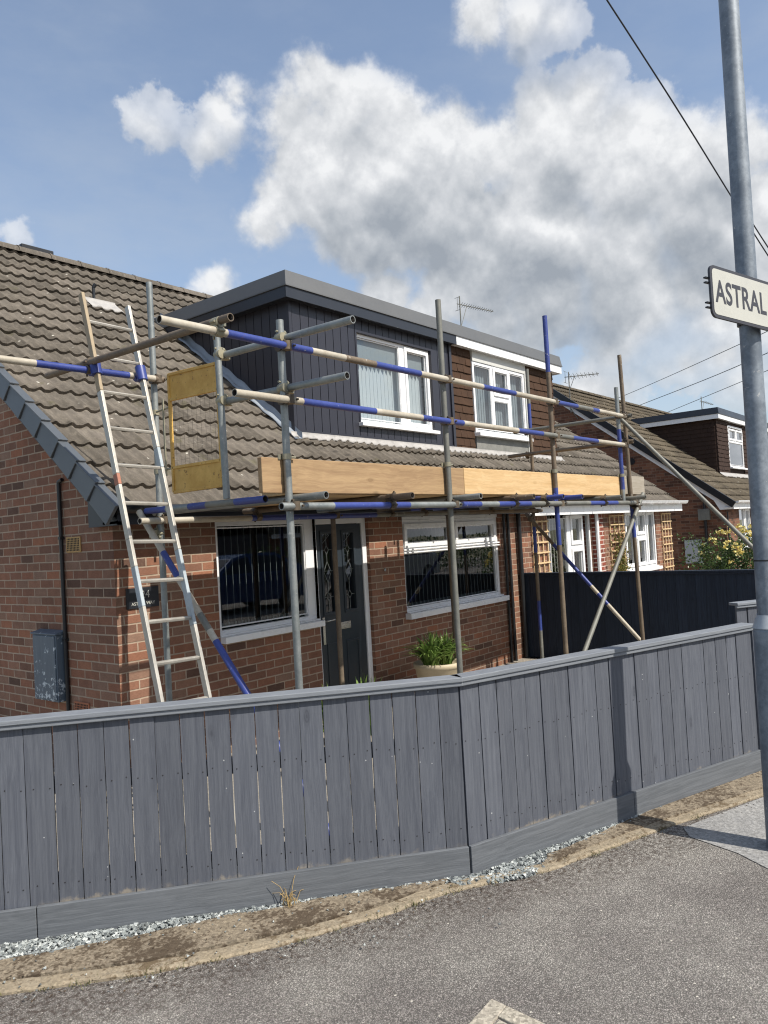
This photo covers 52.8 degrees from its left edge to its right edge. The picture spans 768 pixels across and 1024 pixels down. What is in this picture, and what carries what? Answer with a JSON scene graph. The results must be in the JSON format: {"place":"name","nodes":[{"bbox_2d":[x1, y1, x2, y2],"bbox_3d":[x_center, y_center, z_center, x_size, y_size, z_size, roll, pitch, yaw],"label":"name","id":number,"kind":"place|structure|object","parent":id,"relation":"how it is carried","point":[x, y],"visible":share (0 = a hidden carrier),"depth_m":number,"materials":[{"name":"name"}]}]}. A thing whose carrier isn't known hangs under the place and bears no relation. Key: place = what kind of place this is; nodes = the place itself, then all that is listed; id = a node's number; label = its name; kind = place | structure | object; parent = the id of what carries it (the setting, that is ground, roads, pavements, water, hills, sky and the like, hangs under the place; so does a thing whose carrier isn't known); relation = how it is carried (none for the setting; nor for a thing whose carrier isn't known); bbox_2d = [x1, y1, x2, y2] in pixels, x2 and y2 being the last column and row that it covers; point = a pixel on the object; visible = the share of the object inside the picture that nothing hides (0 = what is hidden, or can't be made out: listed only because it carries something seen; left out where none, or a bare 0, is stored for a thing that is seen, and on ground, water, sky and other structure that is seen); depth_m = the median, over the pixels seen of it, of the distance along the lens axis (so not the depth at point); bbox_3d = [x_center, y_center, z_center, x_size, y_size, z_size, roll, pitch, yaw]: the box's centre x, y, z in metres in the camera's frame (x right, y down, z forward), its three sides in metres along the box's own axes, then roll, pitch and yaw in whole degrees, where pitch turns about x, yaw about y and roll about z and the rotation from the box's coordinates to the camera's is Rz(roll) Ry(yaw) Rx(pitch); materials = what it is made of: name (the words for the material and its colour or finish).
{"place":"outdoors","nodes":[
{"label":"outdoors","id":0,"kind":"place"},
{"bbox_2d":[0,878,447,981],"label":"haunch slab","id":1,"kind":"structure","parent":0,"point":[128,950],"depth_m":3.43,"materials":[{"name":"concrete"}]},
{"bbox_2d":[272,868,303,907],"bbox_3d":[-0.462,1.806,3.704,0.164,0.174,0.199,-4,-2,18],"label":"dry weed","id":2,"kind":"object","parent":1,"relation":"on","point":[288,900],"visible":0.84,"depth_m":3.68,"materials":[{"name":"plant"}]},
{"bbox_2d":[54,658,538,894],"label":"front yard","id":3,"kind":"structure","parent":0,"point":[523,660],"depth_m":5.49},
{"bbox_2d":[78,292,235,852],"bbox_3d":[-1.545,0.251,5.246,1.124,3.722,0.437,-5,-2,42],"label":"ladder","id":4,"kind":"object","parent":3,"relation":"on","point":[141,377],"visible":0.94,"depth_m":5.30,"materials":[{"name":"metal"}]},
{"bbox_2d":[0,674,469,944],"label":"garden fence","id":5,"kind":"object","parent":3,"relation":"on","point":[34,904],"visible":1,"depth_m":3.70,"materials":[{"name":"grey paint"}]},
{"bbox_2d":[0,241,528,785],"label":"semi detached house","id":6,"kind":"structure","parent":3,"relation":"on","point":[70,631],"depth_m":8.27,"materials":[{"name":"red brick"}]},
{"bbox_2d":[215,519,324,643],"bbox_3d":[-1.127,0.620,7.410,0.274,1.095,1.275,-5,-2,39],"label":"window","id":7,"kind":"structure","parent":6,"relation":"in","point":[249,632],"depth_m":7.43,"materials":[{"name":"white plastic"}]},
{"bbox_2d":[315,523,368,686],"bbox_3d":[-0.425,1.115,8.198,0.114,1.975,0.710,-5,-2,39],"label":"door","id":8,"kind":"structure","parent":6,"relation":"in","point":[353,626],"depth_m":8.23,"materials":[{"name":"grey glass"}]},
{"bbox_2d":[402,517,509,619],"bbox_3d":[0.888,0.659,9.881,0.274,1.155,2.250,-5,-2,39],"label":"window","id":9,"kind":"structure","parent":6,"relation":"in","point":[421,610],"depth_m":9.92,"materials":[{"name":"white plastic"}]},
{"bbox_2d":[321,682,327,731],"bbox_3d":[-0.461,1.812,6.961,0.558,0.571,0.465,-2,-2,-32],"label":"strap leaf plant","id":10,"kind":"object","parent":3,"relation":"on","point":[322,712],"visible":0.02,"depth_m":6.96,"materials":[{"name":"green plant"}]},
{"bbox_2d":[355,675,381,733],"bbox_3d":[-0.165,1.776,7.245,0.479,0.626,0.481,-5,-2,39],"label":"strap leaf plant","id":11,"kind":"object","parent":3,"relation":"on","point":[368,696],"visible":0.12,"depth_m":7.19,"materials":[{"name":"green plant"}]},
{"bbox_2d":[0,282,752,838],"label":"scaffold","id":12,"kind":"object","parent":3,"relation":"on","point":[288,486],"visible":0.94,"depth_m":5.84,"materials":[{"name":"metal"}]},
{"bbox_2d":[397,630,470,677],"bbox_3d":[0.593,1.665,8.332,0.692,0.848,0.940,-5,-2,39],"label":"potted plant","id":13,"kind":"object","parent":3,"relation":"on","point":[436,657],"visible":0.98,"depth_m":8.19,"materials":[{"name":"green plant"}]},
{"bbox_2d":[453,623,761,873],"bbox_3d":[1.449,1.457,4.651,2.527,1.306,0.185,-2,-2,-32],"label":"garden fence","id":14,"kind":"object","parent":3,"relation":"on","point":[561,748],"visible":0.98,"depth_m":4.46,"materials":[{"name":"grey paint"}]},
{"bbox_2d":[729,600,756,622],"bbox_3d":[3.390,1.408,6.737,0.830,1.306,0.185,-3,-2,-19],"label":"garden fence","id":15,"kind":"object","parent":3,"relation":"on","point":[745,611],"visible":0.22,"depth_m":6.59,"materials":[{"name":"grey paint"}]},
{"label":"gravel bed","id":16,"kind":"structure","parent":3,"relation":"on","visible":0},
{"bbox_2d":[0,806,661,997],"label":"gravel","id":17,"kind":"structure","parent":16,"relation":"on","point":[26,947],"depth_m":3.59,"materials":[{"name":"grey gravel"}]},
{"bbox_2d":[0,797,767,1023],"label":"asphalt footway","id":18,"kind":"structure","parent":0,"point":[670,926],"depth_m":3.13,"materials":[{"name":"grey asphalt"}]},
{"bbox_2d":[0,789,762,995],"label":"kerb edging","id":19,"kind":"object","parent":18,"relation":"on","point":[10,987],"visible":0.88,"depth_m":3.44,"materials":[{"name":"concrete"}]},
{"bbox_2d":[0,801,745,994],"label":"kerb moss","id":20,"kind":"object","parent":19,"relation":"on","point":[327,923],"visible":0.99,"depth_m":3.42,"materials":[{"name":"green plant"}]},
{"bbox_2d":[10,791,753,1001],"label":"leaf litter","id":21,"kind":"object","parent":19,"relation":"on","point":[341,927],"visible":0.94,"depth_m":3.42,"materials":[{"name":"brown plant"}]},
{"bbox_2d":[469,999,543,1023],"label":"access cover","id":22,"kind":"object","parent":18,"relation":"on","point":[492,1011],"visible":1,"depth_m":2.76,"materials":[{"name":"concrete"}]},
{"bbox_2d":[683,797,767,867],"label":"pale pavement patch","id":23,"kind":"object","parent":18,"relation":"on","point":[741,830],"visible":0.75,"depth_m":4.29,"materials":[{"name":"concrete"}]},
{"bbox_2d":[718,0,767,847],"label":"lamp post","id":24,"kind":"object","parent":18,"relation":"on","point":[745,264],"visible":0.9,"depth_m":4.12,"materials":[{"name":"grey metal"}]},
{"bbox_2d":[703,265,767,330],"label":"street sign","id":25,"kind":"object","parent":24,"relation":"attached to","point":[739,299],"visible":0.98,"depth_m":3.96,"materials":[{"name":"white plastic"}]},
{"bbox_2d":[0,0,767,422],"label":"sky","id":26,"kind":"structure","parent":0,"point":[522,161],"materials":[{"name":"blue"}]},
{"bbox_2d":[538,770,762,866],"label":"haunch slab","id":27,"kind":"structure","parent":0,"point":[736,787],"depth_m":4.60,"materials":[{"name":"concrete"}]},
{"bbox_2d":[606,0,767,255],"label":"telephone cable","id":28,"kind":"object","parent":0,"point":[634,42],"visible":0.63,"depth_m":8.11,"materials":[{"name":"black rubber"}]},
{"bbox_2d":[619,331,767,397],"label":"power cable","id":29,"kind":"object","parent":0,"point":[690,366],"visible":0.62,"depth_m":39.91,"materials":[{"name":"black rubber"}]},
{"bbox_2d":[641,353,766,404],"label":"power cable","id":30,"kind":"object","parent":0,"point":[698,382],"visible":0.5,"depth_m":40.33,"materials":[{"name":"black rubber"}]},
{"bbox_2d":[669,370,767,411],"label":"power cable","id":31,"kind":"object","parent":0,"point":[710,394],"visible":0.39,"depth_m":42.54,"materials":[{"name":"black rubber"}]},
{"label":"neighbour drive","id":32,"kind":"structure","parent":0,"visible":0},
{"bbox_2d":[421,324,687,572],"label":"semi detached house","id":33,"kind":"structure","parent":32,"relation":"on","point":[483,358],"depth_m":13.15,"materials":[{"name":"red brick"}]},
{"bbox_2d":[456,296,492,325],"bbox_3d":[2.418,-4.575,19.941,0.160,1.750,1.618,-5,-2,43],"label":"tv aerial","id":34,"kind":"object","parent":33,"relation":"attached to","point":[459,304],"visible":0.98,"depth_m":19.54,"materials":[{"name":"grey metal"}]},
{"bbox_2d":[531,520,551,571],"bbox_3d":[2.376,0.893,11.563,0.030,1.540,0.510,-5,-2,39],"label":"trellis panel","id":35,"kind":"object","parent":33,"relation":"attached to","point":[543,542],"visible":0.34,"depth_m":11.61,"materials":[{"name":"brown wood"}]},
{"bbox_2d":[547,514,592,571],"bbox_3d":[2.980,0.973,12.481,0.159,1.965,1.584,-5,-2,39],"label":"window","id":36,"kind":"structure","parent":33,"relation":"in","point":[570,546],"depth_m":12.55,"materials":[{"name":"white plastic"}]},
{"bbox_2d":[609,514,626,570],"bbox_3d":[4.216,0.836,13.842,0.030,1.581,0.650,-5,-2,39],"label":"trellis panel","id":37,"kind":"object","parent":33,"relation":"attached to","point":[615,541],"visible":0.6,"depth_m":13.77,"materials":[{"name":"brown wood"}]},
{"bbox_2d":[610,523,632,570],"bbox_3d":[4.264,1.112,13.796,0.125,1.862,1.275,-5,-2,39],"label":"climbing plant","id":38,"kind":"object","parent":33,"relation":"attached to","point":[623,565],"visible":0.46,"depth_m":13.80,"materials":[{"name":"green plant"}]},
{"bbox_2d":[624,512,662,570],"bbox_3d":[4.908,0.548,14.847,0.228,1.195,1.710,-5,-2,39],"label":"window","id":39,"kind":"structure","parent":33,"relation":"in","point":[647,565],"depth_m":15.01,"materials":[{"name":"white plastic"}]},
{"bbox_2d":[661,513,674,569],"bbox_3d":[5.827,0.804,15.837,0.030,1.581,0.540,-5,-2,39],"label":"trellis panel","id":40,"kind":"object","parent":33,"relation":"attached to","point":[668,543],"visible":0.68,"depth_m":15.80,"materials":[{"name":"brown wood"}]},
{"bbox_2d":[524,569,755,657],"bbox_3d":[3.272,1.472,10.125,3.166,1.396,0.185,-5,-2,39],"label":"garden fence","id":41,"kind":"object","parent":32,"relation":"on","point":[674,602],"visible":0.58,"depth_m":10.09,"materials":[{"name":"paint"}]},
{"bbox_2d":[553,383,751,569],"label":"semi detached house","id":42,"kind":"structure","parent":32,"relation":"on","point":[701,451],"depth_m":21.62,"materials":[{"name":"brown brick"}]},
{"bbox_2d":[564,371,598,418],"bbox_3d":[5.567,-3.315,21.627,0.969,1.388,0.280,-4,-2,27],"label":"tv aerial","id":43,"kind":"object","parent":42,"relation":"attached to","point":[582,375],"visible":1,"depth_m":21.76,"materials":[{"name":"grey metal"}]},
{"bbox_2d":[739,508,751,549],"bbox_3d":[9.692,0.428,20.719,0.145,1.140,1.240,-5,-2,39],"label":"window","id":44,"kind":"structure","parent":42,"relation":"in","point":[744,514],"depth_m":20.75,"materials":[{"name":"white plastic"}]},
{"bbox_2d":[626,401,767,466],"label":"semi detached house","id":45,"kind":"structure","parent":32,"relation":"on","point":[647,411],"depth_m":28.19,"materials":[{"name":"brown brick"}]},
{"bbox_2d":[676,523,753,569],"bbox_3d":[5.925,1.056,12.980,1.920,1.742,1.890,-3,-2,-2],"label":"rose bush","id":46,"kind":"object","parent":32,"relation":"on","point":[731,558],"visible":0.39,"depth_m":12.86,"materials":[{"name":"green plant"}]}
]}

